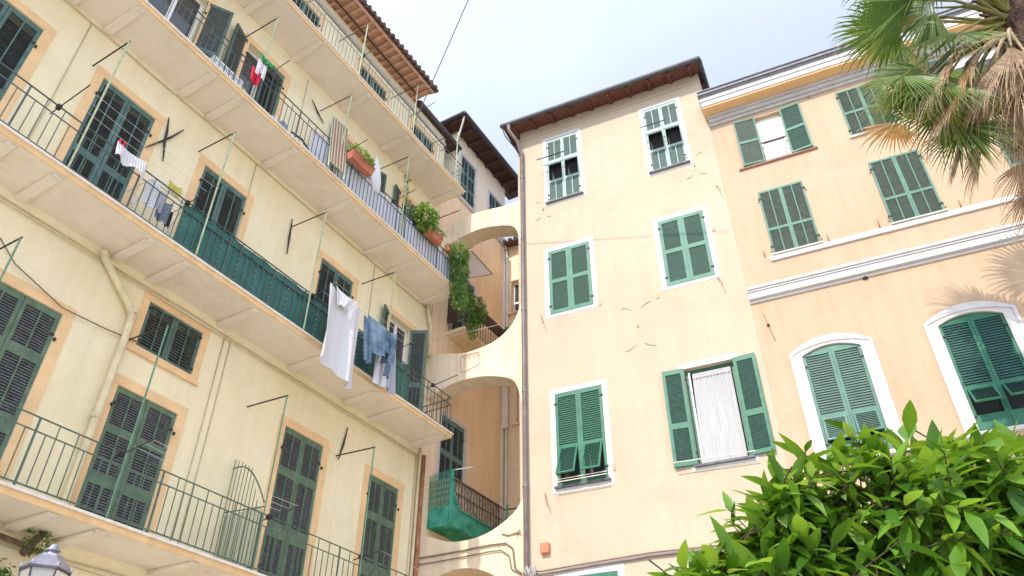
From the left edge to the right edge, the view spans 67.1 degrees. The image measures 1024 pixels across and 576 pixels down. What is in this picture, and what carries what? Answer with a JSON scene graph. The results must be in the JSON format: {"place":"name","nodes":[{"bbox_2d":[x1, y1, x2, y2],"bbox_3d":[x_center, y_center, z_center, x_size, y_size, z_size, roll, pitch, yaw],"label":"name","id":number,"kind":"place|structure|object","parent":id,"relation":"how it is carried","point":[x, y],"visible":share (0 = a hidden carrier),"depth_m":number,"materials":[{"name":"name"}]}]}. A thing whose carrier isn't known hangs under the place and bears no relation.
{"place":"outdoors","nodes":[
{"label":"outdoors","id":0,"kind":"place"},
{"bbox_2d":[279,121,287,130],"bbox_3d":[-4.549,-3.160,15.259,0.195,0.360,0.291,-19,-41,24],"label":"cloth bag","id":1,"kind":"object","parent":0,"point":[284,124],"visible":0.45,"depth_m":15.23,"materials":[{"name":"blue fabric"}]},
{"bbox_2d":[291,132,308,149],"bbox_3d":[-4.201,-2.814,15.740,0.108,0.375,0.928,-19,-41,24],"label":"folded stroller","id":2,"kind":"object","parent":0,"point":[297,136],"visible":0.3,"depth_m":15.64,"materials":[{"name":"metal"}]},
{"bbox_2d":[367,0,971,240],"label":"sky","id":3,"kind":"structure","parent":0,"point":[504,61],"materials":[{"name":"white"}]},
{"bbox_2d":[697,1,1023,522],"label":"apricot building","id":4,"kind":"structure","parent":0,"point":[882,288],"depth_m":15.32,"materials":[{"name":"paint"}]},
{"bbox_2d":[733,102,817,170],"bbox_3d":[6.156,-3.556,18.300,1.760,1.560,0.271,-15,-39,19],"label":"window","id":5,"kind":"structure","parent":4,"relation":"in","point":[764,141],"depth_m":18.22,"materials":[{"name":"wood"}]},
{"bbox_2d":[758,180,822,254],"bbox_3d":[6.006,-1.549,16.790,1.054,1.842,0.099,-15,-39,19],"label":"window","id":6,"kind":"structure","parent":4,"relation":"in","point":[792,225],"depth_m":16.77,"materials":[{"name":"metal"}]},
{"bbox_2d":[789,333,909,458],"bbox_3d":[6.090,1.953,14.172,1.580,2.572,0.344,-15,-39,19],"label":"window","id":7,"kind":"structure","parent":4,"relation":"in","point":[841,388],"depth_m":14.26,"materials":[{"name":"wood"}]},
{"bbox_2d":[835,85,898,138],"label":"window","id":8,"kind":"structure","parent":4,"relation":"in","point":[855,111],"depth_m":17.63,"materials":[{"name":"wood"}]},
{"bbox_2d":[868,149,947,224],"bbox_3d":[8.160,-2.120,16.012,1.074,1.802,0.099,-15,-39,19],"label":"window","id":9,"kind":"structure","parent":4,"relation":"in","point":[909,194],"depth_m":15.98,"materials":[{"name":"wood"}]},
{"bbox_2d":[925,47,1007,99],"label":"window","id":10,"kind":"structure","parent":4,"relation":"in","point":[960,65],"depth_m":17.29,"materials":[{"name":"metal"}]},
{"bbox_2d":[923,301,1023,439],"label":"window","id":11,"kind":"structure","parent":4,"relation":"in","point":[981,364],"depth_m":13.51,"materials":[{"name":"wood"}]},
{"bbox_2d":[992,124,1023,187],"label":"window","id":12,"kind":"structure","parent":4,"relation":"in","point":[1010,158],"depth_m":15.45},
{"label":"ground","id":13,"kind":"structure","parent":0,"visible":0},
{"bbox_2d":[0,529,57,575],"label":"ivy plant","id":14,"kind":"object","parent":13,"relation":"on","point":[28,546],"visible":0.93,"depth_m":9.33,"materials":[{"name":"green plant"}]},
{"bbox_2d":[0,0,472,575],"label":"apartment building","id":15,"kind":"structure","parent":13,"relation":"on","point":[178,400],"depth_m":13.14,"materials":[{"name":"beige paint"}]},
{"bbox_2d":[0,0,56,120],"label":"door","id":16,"kind":"structure","parent":15,"relation":"in","point":[49,32],"depth_m":11.60,"materials":[{"name":"wood"}]},
{"bbox_2d":[0,268,76,481],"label":"door","id":17,"kind":"structure","parent":15,"relation":"in","point":[9,346],"depth_m":10.23,"materials":[{"name":"wood"}]},
{"bbox_2d":[18,544,72,575],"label":"street lantern","id":18,"kind":"object","parent":15,"relation":"attached to","point":[50,561],"visible":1,"depth_m":7.88,"materials":[{"name":"metal"}]},
{"bbox_2d":[53,65,165,207],"bbox_3d":[-6.497,-2.150,12.338,0.102,2.980,1.350,-19,-41,24],"label":"door","id":19,"kind":"structure","parent":15,"relation":"in","point":[97,82],"depth_m":12.55,"materials":[{"name":"wood"}]},
{"bbox_2d":[69,373,188,534],"bbox_3d":[-5.477,2.501,11.016,0.102,2.350,1.390,-19,-41,24],"label":"door","id":20,"kind":"structure","parent":15,"relation":"in","point":[104,427],"depth_m":11.14,"materials":[{"name":"wood"}]},
{"bbox_2d":[115,141,146,178],"bbox_3d":[-5.634,-1.893,11.416,0.066,0.358,0.541,-19,-41,24],"label":"towel","id":21,"kind":"object","parent":15,"relation":"hanging from","point":[128,158],"visible":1,"depth_m":11.42,"materials":[{"name":"white fabric"}]},
{"bbox_2d":[127,175,183,235],"bbox_3d":[-5.620,-1.091,12.006,0.672,0.935,0.760,-19,-41,24],"label":"drying rack","id":22,"kind":"object","parent":15,"relation":"on","point":[159,203],"visible":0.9,"depth_m":12.03,"materials":[{"name":"white metal"}]},
{"bbox_2d":[151,172,192,203],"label":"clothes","id":23,"kind":"object","parent":22,"relation":"on","point":[176,189],"visible":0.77,"depth_m":12.43,"materials":[{"name":"yellow fabric"}]},
{"bbox_2d":[126,291,210,385],"bbox_3d":[-5.450,0.815,12.326,0.102,1.080,1.360,-19,-41,24],"label":"window","id":24,"kind":"structure","parent":15,"relation":"in","point":[141,321],"depth_m":12.32,"materials":[{"name":"wood"}]},
{"bbox_2d":[148,0,233,60],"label":"door","id":25,"kind":"structure","parent":15,"relation":"in","point":[221,18],"depth_m":15.29,"materials":[{"name":"wood"}]},
{"bbox_2d":[172,153,254,244],"bbox_3d":[-5.393,-0.982,13.805,0.102,2.870,1.340,-19,-41,24],"label":"door","id":26,"kind":"structure","parent":15,"relation":"in","point":[200,169],"depth_m":14.33,"materials":[{"name":"wood"}]},
{"bbox_2d":[210,55,242,87],"bbox_3d":[-5.320,-3.917,14.224,0.240,0.330,0.700,-19,-41,24],"label":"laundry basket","id":27,"kind":"object","parent":15,"relation":"on","point":[221,68],"visible":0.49,"depth_m":14.18,"materials":[{"name":"plastic"}]},
{"bbox_2d":[222,23,290,121],"bbox_3d":[-5.493,-4.079,16.067,0.336,2.760,1.707,-16,-40,21],"label":"door","id":28,"kind":"structure","parent":15,"relation":"in","point":[239,39],"depth_m":16.54,"materials":[{"name":"wood"}]},
{"bbox_2d":[250,52,275,86],"bbox_3d":[-4.794,-4.147,14.875,0.116,0.982,0.486,-19,-41,24],"label":"tricolour flag","id":29,"kind":"object","parent":15,"relation":"hanging from","point":[258,72],"visible":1,"depth_m":14.82,"materials":[{"name":"green fabric"}]},
{"bbox_2d":[253,414,330,575],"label":"door","id":30,"kind":"structure","parent":15,"relation":"in","point":[295,476],"depth_m":13.62,"materials":[{"name":"wood"}]},
{"bbox_2d":[295,0,325,32],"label":"door","id":31,"kind":"structure","parent":15,"relation":"in","point":[303,3],"depth_m":19.16,"materials":[{"name":"wood"}]},
{"bbox_2d":[309,249,358,308],"bbox_3d":[-3.786,0.645,15.993,0.102,2.890,1.350,-19,-41,24],"label":"door","id":32,"kind":"structure","parent":15,"relation":"in","point":[322,254],"depth_m":16.56,"materials":[{"name":"wood"}]},
{"bbox_2d":[328,114,347,179],"bbox_3d":[-3.714,-3.040,16.503,0.232,1.703,0.488,-19,-41,24],"label":"folded lounger","id":33,"kind":"object","parent":15,"relation":"on","point":[337,154],"visible":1,"depth_m":16.46,"materials":[{"name":"fabric"}]},
{"bbox_2d":[319,283,361,388],"bbox_3d":[-3.069,0.873,13.902,0.278,1.783,0.992,-19,-41,24],"label":"bed sheet","id":34,"kind":"object","parent":15,"relation":"hanging from","point":[338,349],"visible":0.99,"depth_m":13.86,"materials":[{"name":"white fabric"}]},
{"bbox_2d":[337,287,356,309],"bbox_3d":[-3.055,0.257,14.272,0.079,0.373,0.601,-19,-41,24],"label":"pillowcase","id":35,"kind":"object","parent":34,"relation":"hanging from","point":[345,301],"visible":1,"depth_m":14.22,"materials":[{"name":"white fabric"}]},
{"bbox_2d":[328,131,386,193],"bbox_3d":[-3.848,-2.386,18.326,0.356,2.760,2.065,-19,-41,24],"label":"door","id":36,"kind":"structure","parent":15,"relation":"in","point":[383,176],"depth_m":19.20,"materials":[{"name":"metal"}]},
{"bbox_2d":[345,143,375,177],"bbox_3d":[-3.305,-2.823,16.909,0.477,0.518,0.861,-19,-41,24],"label":"planter box","id":37,"kind":"object","parent":15,"relation":"attached to","point":[360,163],"visible":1,"depth_m":16.80,"materials":[{"name":"ceramic"}]},
{"bbox_2d":[356,56,390,105],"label":"door","id":38,"kind":"structure","parent":15,"relation":"in","point":[364,65],"depth_m":20.81,"materials":[{"name":"wood"}]},
{"bbox_2d":[367,156,380,193],"bbox_3d":[-3.150,-2.356,17.532,0.354,1.800,0.437,-19,-41,24],"label":"closed parasol","id":39,"kind":"object","parent":15,"relation":"on","point":[375,179],"visible":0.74,"depth_m":17.46,"materials":[{"name":"white fabric"}]},
{"bbox_2d":[352,463,403,575],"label":"door","id":40,"kind":"structure","parent":15,"relation":"in","point":[377,518],"depth_m":15.41,"materials":[{"name":"wood"}]},
{"bbox_2d":[363,314,396,378],"bbox_3d":[-2.541,1.134,14.802,0.227,1.102,0.962,-19,-41,24],"label":"denim shirt","id":41,"kind":"object","parent":15,"relation":"hanging from","point":[379,339],"visible":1,"depth_m":14.79,"materials":[{"name":"blue fabric"}]},
{"bbox_2d":[372,352,395,395],"bbox_3d":[-2.421,1.463,15.098,0.173,1.192,0.631,-19,-41,24],"label":"towel","id":42,"kind":"object","parent":15,"relation":"hanging from","point":[380,379],"visible":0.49,"depth_m":14.88,"materials":[{"name":"grey fabric"}]},
{"bbox_2d":[381,304,427,409],"bbox_3d":[-2.636,1.773,17.489,0.590,2.880,1.430,-19,-41,24],"label":"door","id":43,"kind":"structure","parent":15,"relation":"in","point":[417,351],"depth_m":18.18,"materials":[{"name":"wood"}]},
{"bbox_2d":[403,175,411,237],"bbox_3d":[-2.525,-1.988,18.275,0.242,1.902,0.350,-19,-41,24],"label":"climbing plant","id":44,"kind":"object","parent":15,"relation":"attached to","point":[407,191],"visible":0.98,"depth_m":18.39,"materials":[{"name":"green plant"}]},
{"bbox_2d":[404,205,415,225],"bbox_3d":[-2.440,-1.749,18.672,0.326,0.874,0.365,-19,-41,24],"label":"flower pot","id":45,"kind":"object","parent":15,"relation":"attached to","point":[413,222],"visible":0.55,"depth_m":18.64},
{"bbox_2d":[393,184,426,219],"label":"door","id":46,"kind":"structure","parent":15,"relation":"in","point":[398,193],"depth_m":20.16,"materials":[{"name":"metal"}]},
{"bbox_2d":[408,114,436,157],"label":"door","id":47,"kind":"structure","parent":15,"relation":"in","point":[423,137],"depth_m":22.36,"materials":[{"name":"wood"}]},
{"bbox_2d":[410,201,440,242],"bbox_3d":[-2.087,-1.651,18.675,0.643,0.948,0.916,-19,-41,24],"label":"potted plant","id":48,"kind":"object","parent":15,"relation":"attached to","point":[428,227],"visible":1,"depth_m":18.55,"materials":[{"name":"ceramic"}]},
{"bbox_2d":[433,228,446,246],"bbox_3d":[-1.813,-1.262,18.964,0.408,0.486,0.395,-3,-37,4],"label":"flower pot","id":49,"kind":"object","parent":15,"relation":"hanging from","point":[438,242],"visible":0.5,"depth_m":18.86,"materials":[{"name":"ceramic"}]},
{"bbox_2d":[414,0,468,121],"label":"overhead wire","id":50,"kind":"object","parent":15,"relation":"attached to","point":[441,60],"visible":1,"depth_m":19.03,"materials":[{"name":"grey metal"}]},
{"bbox_2d":[445,243,451,252],"bbox_3d":[-1.591,-1.017,19.296,0.186,0.251,0.221,11,-38,-15],"label":"flower pot","id":51,"kind":"object","parent":15,"relation":"on","point":[448,248],"visible":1,"depth_m":19.24,"materials":[{"name":"ceramic"}]},
{"bbox_2d":[448,241,476,322],"bbox_3d":[-1.257,0.046,19.196,0.588,2.410,1.439,-7,-37,10],"label":"trailing plant","id":52,"kind":"object","parent":15,"relation":"hanging from","point":[459,279],"visible":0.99,"depth_m":19.12,"materials":[{"name":"green plant"}]},
{"bbox_2d":[432,324,500,340],"bbox_3d":[-1.179,1.097,18.805,2.000,0.051,0.011,-15,-39,19],"label":"overhead wire","id":53,"kind":"object","parent":15,"relation":"attached to","point":[466,332],"visible":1,"depth_m":18.77,"materials":[{"name":"metal"}]},
{"bbox_2d":[413,499,523,575],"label":"buttress arch","id":54,"kind":"structure","parent":15,"relation":"attached to","point":[498,550],"depth_m":15.49,"materials":[{"name":"paint"}]},
{"bbox_2d":[426,305,521,406],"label":"buttress arch","id":55,"kind":"structure","parent":15,"relation":"attached to","point":[498,362],"depth_m":18.20,"materials":[{"name":"paint"}]},
{"bbox_2d":[438,200,520,257],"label":"buttress arch","id":56,"kind":"structure","parent":15,"relation":"attached to","point":[485,225],"depth_m":20.85,"materials":[{"name":"paint"}]},
{"bbox_2d":[416,111,517,575],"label":"alley house","id":57,"kind":"structure","parent":13,"relation":"on","point":[462,491],"depth_m":20.12,"materials":[{"name":"pink paint"}]},
{"bbox_2d":[435,410,466,507],"bbox_3d":[-1.454,4.298,18.232,0.066,2.690,1.200,-19,-41,24],"label":"door","id":58,"kind":"structure","parent":57,"relation":"in","point":[449,455],"depth_m":18.54,"materials":[{"name":"green wood"}]},
{"bbox_2d":[449,271,476,330],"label":"door","id":59,"kind":"structure","parent":57,"relation":"in","point":[474,290],"depth_m":21.36,"materials":[{"name":"wood"}]},
{"bbox_2d":[459,151,476,211],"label":"window","id":60,"kind":"structure","parent":57,"relation":"in","point":[466,175],"depth_m":24.17,"materials":[{"name":"green wood"}]},
{"bbox_2d":[465,295,487,340],"bbox_3d":[-0.932,0.811,20.091,0.584,1.468,0.723,-19,-41,24],"label":"hanging plant","id":61,"kind":"object","parent":57,"relation":"hanging from","point":[475,321],"visible":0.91,"depth_m":20.03,"materials":[{"name":"green plant"}]},
{"bbox_2d":[487,188,503,240],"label":"window","id":62,"kind":"structure","parent":57,"relation":"in","point":[492,196],"depth_m":25.32,"materials":[{"name":"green wood"}]},
{"bbox_2d":[500,237,519,523],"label":"back house","id":63,"kind":"structure","parent":13,"relation":"on","point":[510,449],"depth_m":21.20,"materials":[{"name":"paint"}]},
{"bbox_2d":[507,277,518,315],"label":"window","id":64,"kind":"structure","parent":63,"relation":"in","point":[515,286],"depth_m":23.74,"materials":[{"name":"paint"}]},
{"bbox_2d":[511,387,519,426],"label":"window","id":65,"kind":"structure","parent":63,"relation":"in","point":[515,423],"depth_m":21.26,"materials":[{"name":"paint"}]},
{"bbox_2d":[500,56,787,575],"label":"yellow house","id":66,"kind":"structure","parent":13,"relation":"on","point":[649,428],"depth_m":16.71,"materials":[{"name":"paint"}]},
{"bbox_2d":[536,128,584,206],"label":"window","id":67,"kind":"structure","parent":66,"relation":"in","point":[563,164],"depth_m":20.77,"materials":[{"name":"wood"}]},
{"bbox_2d":[544,236,598,318],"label":"window","id":68,"kind":"structure","parent":66,"relation":"in","point":[549,253],"depth_m":18.42,"materials":[{"name":"wood"}]},
{"bbox_2d":[549,378,614,494],"bbox_3d":[1.390,2.996,15.912,1.300,2.370,0.502,-15,-39,19],"label":"window","id":69,"kind":"structure","parent":66,"relation":"in","point":[581,454],"depth_m":15.95,"materials":[{"name":"wood"}]},
{"bbox_2d":[553,562,624,575],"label":"window","id":70,"kind":"structure","parent":66,"relation":"in","point":[617,569],"depth_m":14.22,"materials":[{"name":"metal"}]},
{"bbox_2d":[638,96,691,176],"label":"window","id":71,"kind":"structure","parent":66,"relation":"in","point":[666,135],"depth_m":19.83,"materials":[{"name":"wood"}]},
{"bbox_2d":[652,205,720,290],"bbox_3d":[3.940,-0.931,17.533,1.300,2.120,0.056,-15,-39,19],"label":"window","id":72,"kind":"structure","parent":66,"relation":"in","point":[684,246],"depth_m":17.49,"materials":[{"name":"wood"}]},
{"bbox_2d":[661,352,775,471],"bbox_3d":[3.953,2.372,15.011,1.885,2.330,0.391,-15,-39,19],"label":"window","id":73,"kind":"structure","parent":66,"relation":"in","point":[719,436],"depth_m":14.99,"materials":[{"name":"wood"}]},
{"bbox_2d":[646,400,1023,575],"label":"orange tree","id":74,"kind":"object","parent":13,"relation":"on","point":[960,516],"visible":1,"depth_m":2.59,"materials":[{"name":"green plant"}]},
{"bbox_2d":[828,0,1023,238],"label":"palm tree","id":75,"kind":"object","parent":13,"relation":"on","point":[917,92],"visible":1,"depth_m":11.33,"materials":[{"name":"green plant"}]}
]}

